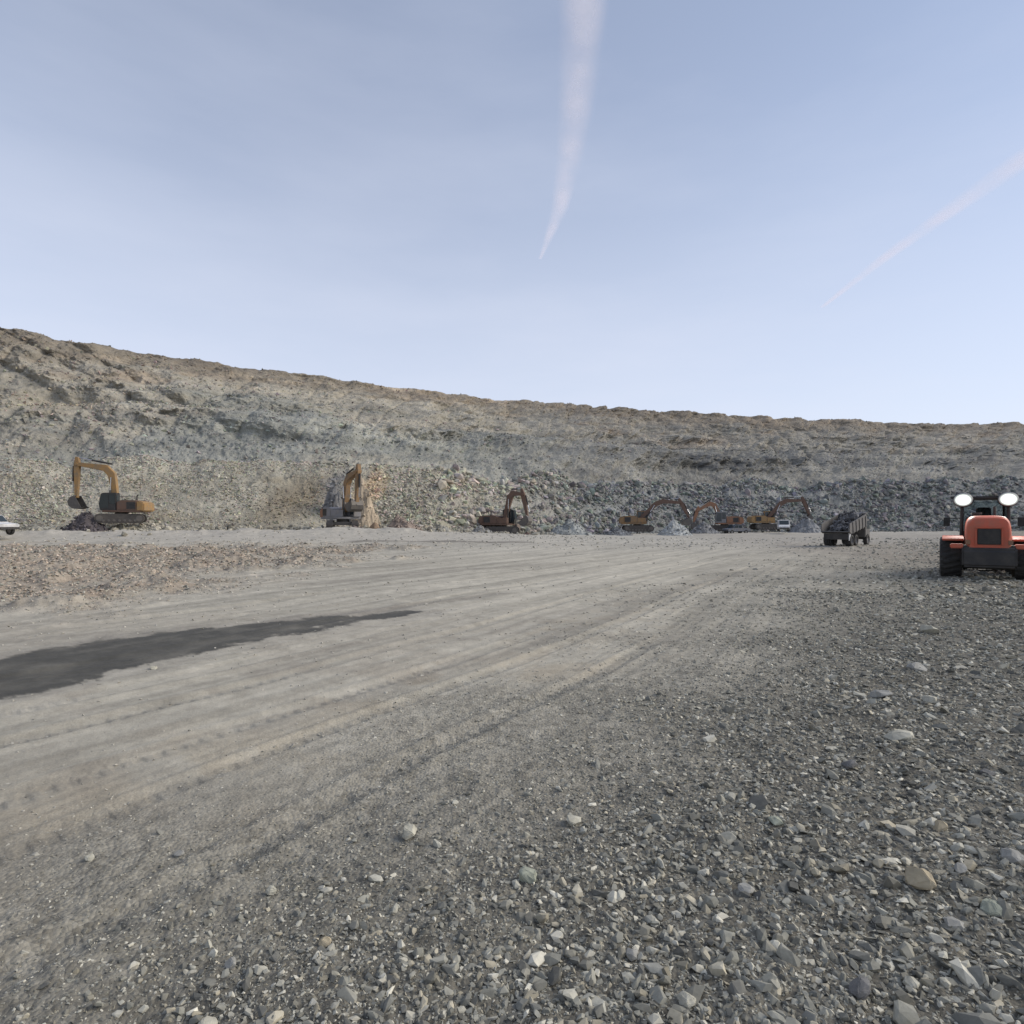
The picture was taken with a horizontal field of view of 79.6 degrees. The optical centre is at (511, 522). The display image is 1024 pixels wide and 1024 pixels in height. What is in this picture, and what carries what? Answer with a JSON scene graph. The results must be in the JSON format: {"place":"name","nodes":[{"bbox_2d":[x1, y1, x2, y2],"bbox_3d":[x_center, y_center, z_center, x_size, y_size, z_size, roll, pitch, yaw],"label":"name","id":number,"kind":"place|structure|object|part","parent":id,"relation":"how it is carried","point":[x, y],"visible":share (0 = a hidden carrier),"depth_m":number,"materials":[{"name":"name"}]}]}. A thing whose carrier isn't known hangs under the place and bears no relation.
{"place":"outdoors","nodes":[
{"label":"outdoors","id":0,"kind":"place"},
{"bbox_2d":[0,526,1023,1023],"bbox_3d":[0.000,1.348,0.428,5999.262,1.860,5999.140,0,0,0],"label":"ground","id":1,"kind":"structure","parent":0,"point":[190,684],"depth_m":6.09,"materials":[{"name":"grey gravel"}]},
{"bbox_2d":[0,515,19,534],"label":"pickup truck","id":2,"kind":"object","parent":1,"relation":"on","point":[9,528],"visible":1,"depth_m":53.51,"materials":[{"name":"white paint"}]},
{"bbox_2d":[60,511,108,531],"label":"rock heap","id":3,"kind":"object","parent":1,"relation":"on","point":[84,521],"visible":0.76,"depth_m":62.25,"materials":[{"name":"grey stone"}]},
{"bbox_2d":[84,853,94,861],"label":"stone","id":4,"kind":"object","parent":1,"relation":"on","point":[89,857],"visible":1,"depth_m":3.81,"materials":[{"name":"beige stone"}]},
{"bbox_2d":[67,457,153,522],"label":"excavator","id":5,"kind":"object","parent":1,"relation":"on","point":[112,502],"visible":1,"depth_m":64.09,"materials":[{"name":"metal"}]},
{"bbox_2d":[137,521,166,530],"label":"rock heap","id":6,"kind":"object","parent":1,"relation":"on","point":[150,524],"visible":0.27,"depth_m":65.36,"materials":[{"name":"beige stone"}]},
{"bbox_2d":[174,850,183,856],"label":"stone","id":7,"kind":"object","parent":1,"relation":"on","point":[178,853],"visible":1,"depth_m":3.90,"materials":[{"name":"grey stone"}]},
{"bbox_2d":[0,539,449,623],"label":"reddish rubble","id":8,"kind":"object","parent":1,"relation":"on","point":[113,562],"visible":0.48,"depth_m":28.45,"materials":[{"name":"gravel"}]},
{"bbox_2d":[224,956,235,969],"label":"stone","id":9,"kind":"object","parent":1,"relation":"on","point":[230,963],"visible":1,"depth_m":2.91,"materials":[{"name":"grey stone"}]},
{"bbox_2d":[265,885,276,895],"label":"stone","id":10,"kind":"object","parent":1,"relation":"on","point":[271,890],"visible":1,"depth_m":3.48,"materials":[{"name":"white stone"}]},
{"bbox_2d":[0,454,546,529],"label":"loose scree","id":11,"kind":"structure","parent":1,"relation":"on","point":[62,486],"depth_m":77.41,"materials":[{"name":"grey stone"}]},
{"bbox_2d":[318,936,331,946],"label":"stone","id":12,"kind":"object","parent":1,"relation":"on","point":[325,941],"visible":1,"depth_m":3.04,"materials":[{"name":"beige stone"}]},
{"bbox_2d":[320,478,350,521],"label":"rock heap","id":13,"kind":"object","parent":1,"relation":"on","point":[334,495],"visible":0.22,"depth_m":77.82,"materials":[{"name":"grey stone"}]},
{"bbox_2d":[320,464,363,527],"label":"excavator","id":14,"kind":"object","parent":1,"relation":"on","point":[347,511],"visible":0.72,"depth_m":69.62,"materials":[{"name":"metal"}]},
{"bbox_2d":[351,476,380,527],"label":"rock heap","id":15,"kind":"object","parent":1,"relation":"on","point":[369,517],"visible":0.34,"depth_m":78.20,"materials":[{"name":"beige stone"}]},
{"bbox_2d":[370,522,378,528],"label":"boulder","id":16,"kind":"object","parent":1,"relation":"on","point":[374,525],"visible":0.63,"depth_m":71.78,"materials":[{"name":"beige stone"}]},
{"bbox_2d":[387,514,422,530],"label":"rock heap","id":17,"kind":"object","parent":1,"relation":"on","point":[398,521],"visible":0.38,"depth_m":73.19,"materials":[{"name":"stone"}]},
{"bbox_2d":[402,823,416,839],"bbox_3d":[-0.684,2.061,4.098,0.083,0.090,0.098,0,0,11],"label":"stone","id":18,"kind":"object","parent":1,"relation":"on","point":[409,830],"visible":1,"depth_m":4.07,"materials":[{"name":"beige stone"}]},
{"bbox_2d":[430,523,455,531],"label":"rock heap","id":19,"kind":"object","parent":1,"relation":"on","point":[441,527],"visible":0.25,"depth_m":79.52,"materials":[{"name":"beige stone"}]},
{"bbox_2d":[472,525,492,532],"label":"rock heap","id":20,"kind":"object","parent":1,"relation":"on","point":[480,528],"visible":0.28,"depth_m":83.42,"materials":[{"name":"grey stone"}]},
{"bbox_2d":[478,488,531,533],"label":"excavator","id":21,"kind":"object","parent":1,"relation":"on","point":[508,517],"visible":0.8,"depth_m":86.82,"materials":[{"name":"metal"}]},
{"bbox_2d":[0,523,1022,535],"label":"toe rubble","id":22,"kind":"object","parent":1,"relation":"on","point":[121,526],"visible":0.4,"depth_m":69.67,"materials":[{"name":"grey stone"}]},
{"bbox_2d":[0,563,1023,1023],"bbox_3d":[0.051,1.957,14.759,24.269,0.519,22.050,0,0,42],"label":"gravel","id":23,"kind":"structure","parent":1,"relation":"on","point":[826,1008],"depth_m":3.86,"materials":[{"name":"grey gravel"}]},
{"bbox_2d":[198,1016,217,1023],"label":"stone","id":24,"kind":"object","parent":23,"relation":"on","point":[208,1020],"visible":1,"depth_m":2.58,"materials":[{"name":"white stone"}]},
{"bbox_2d":[737,882,753,893],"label":"stone","id":25,"kind":"object","parent":23,"relation":"on","point":[746,887],"visible":0.91,"depth_m":3.46,"materials":[{"name":"grey stone"}]},
{"bbox_2d":[954,862,966,873],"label":"stone","id":26,"kind":"object","parent":23,"relation":"on","point":[960,868],"visible":1,"depth_m":3.64,"materials":[{"name":"grey stone"}]},
{"bbox_2d":[0,526,1023,605],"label":"distant gravel","id":27,"kind":"structure","parent":1,"relation":"on","point":[984,589],"depth_m":26.88,"materials":[{"name":"grey gravel"}]},
{"bbox_2d":[519,866,536,883],"bbox_3d":[0.094,2.068,3.594,0.109,0.081,0.089,0,0,14],"label":"stone","id":28,"kind":"object","parent":1,"relation":"on","point":[528,875],"visible":1,"depth_m":3.57,"materials":[{"name":"grey stone"}]},
{"bbox_2d":[551,519,593,535],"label":"rock heap","id":29,"kind":"object","parent":1,"relation":"on","point":[569,527],"visible":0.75,"depth_m":93.50,"materials":[{"name":"grey stone"}]},
{"bbox_2d":[566,814,580,826],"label":"stone","id":30,"kind":"object","parent":1,"relation":"on","point":[572,820],"visible":0.98,"depth_m":4.27,"materials":[{"name":"white stone"}]},
{"bbox_2d":[601,526,632,535],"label":"rock heap","id":31,"kind":"object","parent":1,"relation":"on","point":[617,530],"visible":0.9,"depth_m":97.02,"materials":[{"name":"grey stone"}]},
{"bbox_2d":[626,948,637,960],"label":"stone","id":32,"kind":"object","parent":1,"relation":"on","point":[631,954],"visible":1,"depth_m":2.98,"materials":[{"name":"grey stone"}]},
{"bbox_2d":[619,497,691,531],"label":"excavator","id":33,"kind":"object","parent":1,"relation":"on","point":[639,519],"visible":0.96,"depth_m":102.74,"materials":[{"name":"metal"}]},
{"bbox_2d":[656,520,692,535],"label":"rock heap","id":34,"kind":"object","parent":1,"relation":"on","point":[673,528],"visible":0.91,"depth_m":98.67,"materials":[{"name":"grey stone"}]},
{"bbox_2d":[677,991,695,1008],"bbox_3d":[0.762,2.083,2.680,0.081,0.046,0.072,-6,9,10],"label":"stone","id":35,"kind":"object","parent":1,"relation":"on","point":[686,1000],"visible":1,"depth_m":2.67,"materials":[{"name":"grey stone"}]},
{"bbox_2d":[689,521,721,533],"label":"rock heap","id":36,"kind":"object","parent":1,"relation":"on","point":[703,527],"visible":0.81,"depth_m":110.79,"materials":[{"name":"grey stone"}]},
{"bbox_2d":[690,499,743,530],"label":"excavator","id":37,"kind":"object","parent":1,"relation":"on","point":[722,520],"visible":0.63,"depth_m":118.68,"materials":[{"name":"metal"}]},
{"bbox_2d":[722,524,749,532],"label":"pickup truck","id":38,"kind":"object","parent":1,"relation":"on","point":[735,527],"visible":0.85,"depth_m":115.24,"materials":[{"name":"grey paint"}]},
{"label":"window","id":39,"kind":"part","parent":38,"relation":"part of","materials":[{"name":"black glass"}]},
{"bbox_2d":[768,816,783,825],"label":"stone","id":40,"kind":"object","parent":1,"relation":"on","point":[776,820],"visible":1,"depth_m":4.25,"materials":[{"name":"grey stone"}]},
{"bbox_2d":[747,496,812,529],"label":"excavator","id":41,"kind":"object","parent":1,"relation":"on","point":[766,519],"visible":0.94,"depth_m":124.95,"materials":[{"name":"metal"}]},
{"bbox_2d":[777,520,789,531],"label":"van","id":42,"kind":"object","parent":1,"relation":"on","point":[783,524],"visible":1,"depth_m":110.28,"materials":[{"name":"white paint"}]},
{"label":"window","id":43,"kind":"part","parent":42,"relation":"part of","materials":[{"name":"black glass"}]},
{"bbox_2d":[787,516,821,532],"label":"rock heap","id":44,"kind":"object","parent":1,"relation":"on","point":[806,525],"visible":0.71,"depth_m":120.76,"materials":[{"name":"grey stone"}]},
{"bbox_2d":[821,512,869,545],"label":"dump truck","id":45,"kind":"object","parent":1,"relation":"on","point":[859,528],"visible":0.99,"depth_m":52.78,"materials":[{"name":"black metal"}]},
{"bbox_2d":[828,510,862,530],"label":"rock load","id":46,"kind":"object","parent":45,"relation":"in","point":[842,521],"visible":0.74,"depth_m":53.13},
{"bbox_2d":[841,760,857,769],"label":"stone","id":47,"kind":"object","parent":1,"relation":"on","point":[848,764],"visible":1,"depth_m":5.22,"materials":[{"name":"grey stone"}]},
{"bbox_2d":[848,976,870,999],"bbox_3d":[1.550,2.077,2.740,0.088,0.066,0.124,0,0,26],"label":"stone","id":48,"kind":"object","parent":1,"relation":"on","point":[859,987],"visible":1,"depth_m":2.72,"materials":[{"name":"grey stone"}]},
{"bbox_2d":[869,690,892,697],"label":"stone","id":49,"kind":"object","parent":1,"relation":"on","point":[879,693],"visible":0.9,"depth_m":7.26,"materials":[{"name":"grey stone"}]},
{"bbox_2d":[883,729,913,740],"bbox_3d":[3.694,2.034,5.861,0.278,0.102,0.229,-13,-4,-1],"label":"stone","id":50,"kind":"object","parent":1,"relation":"on","point":[900,735],"visible":0.85,"depth_m":5.81,"materials":[{"name":"grey stone"}]},
{"bbox_2d":[903,976,919,988],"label":"stone","id":51,"kind":"object","parent":1,"relation":"on","point":[913,982],"visible":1,"depth_m":2.77,"materials":[{"name":"white stone"}]},
{"bbox_2d":[906,662,926,671],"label":"stone","id":52,"kind":"object","parent":1,"relation":"on","point":[914,666],"visible":0.91,"depth_m":8.65,"materials":[{"name":"grey stone"}]},
{"bbox_2d":[905,866,936,889],"bbox_3d":[2.346,2.041,3.527,0.154,0.120,0.117,0,0,34],"label":"stone","id":53,"kind":"object","parent":1,"relation":"on","point":[919,878],"visible":0.95,"depth_m":3.50,"materials":[{"name":"beige stone"}]},
{"bbox_2d":[921,695,936,701],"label":"stone","id":54,"kind":"object","parent":1,"relation":"on","point":[927,698],"visible":0.75,"depth_m":7.07,"materials":[{"name":"grey stone"}]},
{"bbox_2d":[920,625,939,633],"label":"stone","id":55,"kind":"object","parent":1,"relation":"on","point":[929,629],"visible":0.88,"depth_m":11.65,"materials":[{"name":"grey stone"}]},
{"bbox_2d":[933,820,947,831],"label":"stone","id":56,"kind":"object","parent":1,"relation":"on","point":[940,825],"visible":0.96,"depth_m":4.15,"materials":[{"name":"beige stone"}]},
{"bbox_2d":[939,977,950,987],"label":"stone","id":57,"kind":"object","parent":1,"relation":"on","point":[945,982],"visible":1,"depth_m":2.79,"materials":[{"name":"white stone"}]},
{"bbox_2d":[944,916,964,930],"bbox_3d":[2.318,2.104,3.213,0.103,0.060,0.078,0,0,8],"label":"stone","id":58,"kind":"object","parent":1,"relation":"on","point":[952,921],"visible":0.84,"depth_m":3.19,"materials":[{"name":"grey stone"}]},
{"bbox_2d":[940,492,1023,579],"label":"wheel loader","id":59,"kind":"object","parent":1,"relation":"on","point":[984,539],"visible":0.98,"depth_m":22.08,"materials":[{"name":"orange metal"}]},
{"bbox_2d":[980,768,995,775],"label":"stone","id":60,"kind":"object","parent":1,"relation":"on","point":[990,772],"visible":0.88,"depth_m":5.07,"materials":[{"name":"grey stone"}]},
{"bbox_2d":[980,898,1001,917],"bbox_3d":[2.596,2.077,3.315,0.136,0.058,0.110,-14,10,-22],"label":"stone","id":61,"kind":"object","parent":1,"relation":"on","point":[991,907],"visible":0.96,"depth_m":3.29,"materials":[{"name":"grey stone"}]},
{"bbox_2d":[1000,847,1023,865],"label":"stone","id":62,"kind":"object","parent":1,"relation":"on","point":[1011,855],"visible":0.91,"depth_m":3.76,"materials":[{"name":"grey stone"}]},
{"bbox_2d":[0,328,1023,531],"bbox_3d":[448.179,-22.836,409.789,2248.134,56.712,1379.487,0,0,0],"label":"pit wall","id":63,"kind":"structure","parent":0,"point":[183,394],"depth_m":127.25,"materials":[{"name":"grey stone"}]},
{"bbox_2d":[0,327,1023,488],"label":"talus","id":64,"kind":"structure","parent":63,"relation":"on","point":[218,405],"depth_m":118.70,"materials":[{"name":"grey stone"}]},
{"bbox_2d":[368,462,1023,532],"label":"blasted rubble","id":65,"kind":"object","parent":63,"relation":"on","point":[389,503],"visible":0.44,"depth_m":110.32,"materials":[{"name":"grey stone"}]},
{"bbox_2d":[436,464,1023,532],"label":"broken boulders","id":66,"kind":"object","parent":63,"relation":"on","point":[457,474],"visible":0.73,"depth_m":131.50,"materials":[{"name":"grey stone"}]},
{"bbox_2d":[0,0,1023,424],"label":"sky","id":67,"kind":"structure","parent":0,"point":[808,210],"materials":[{"name":"blue"}]}
]}

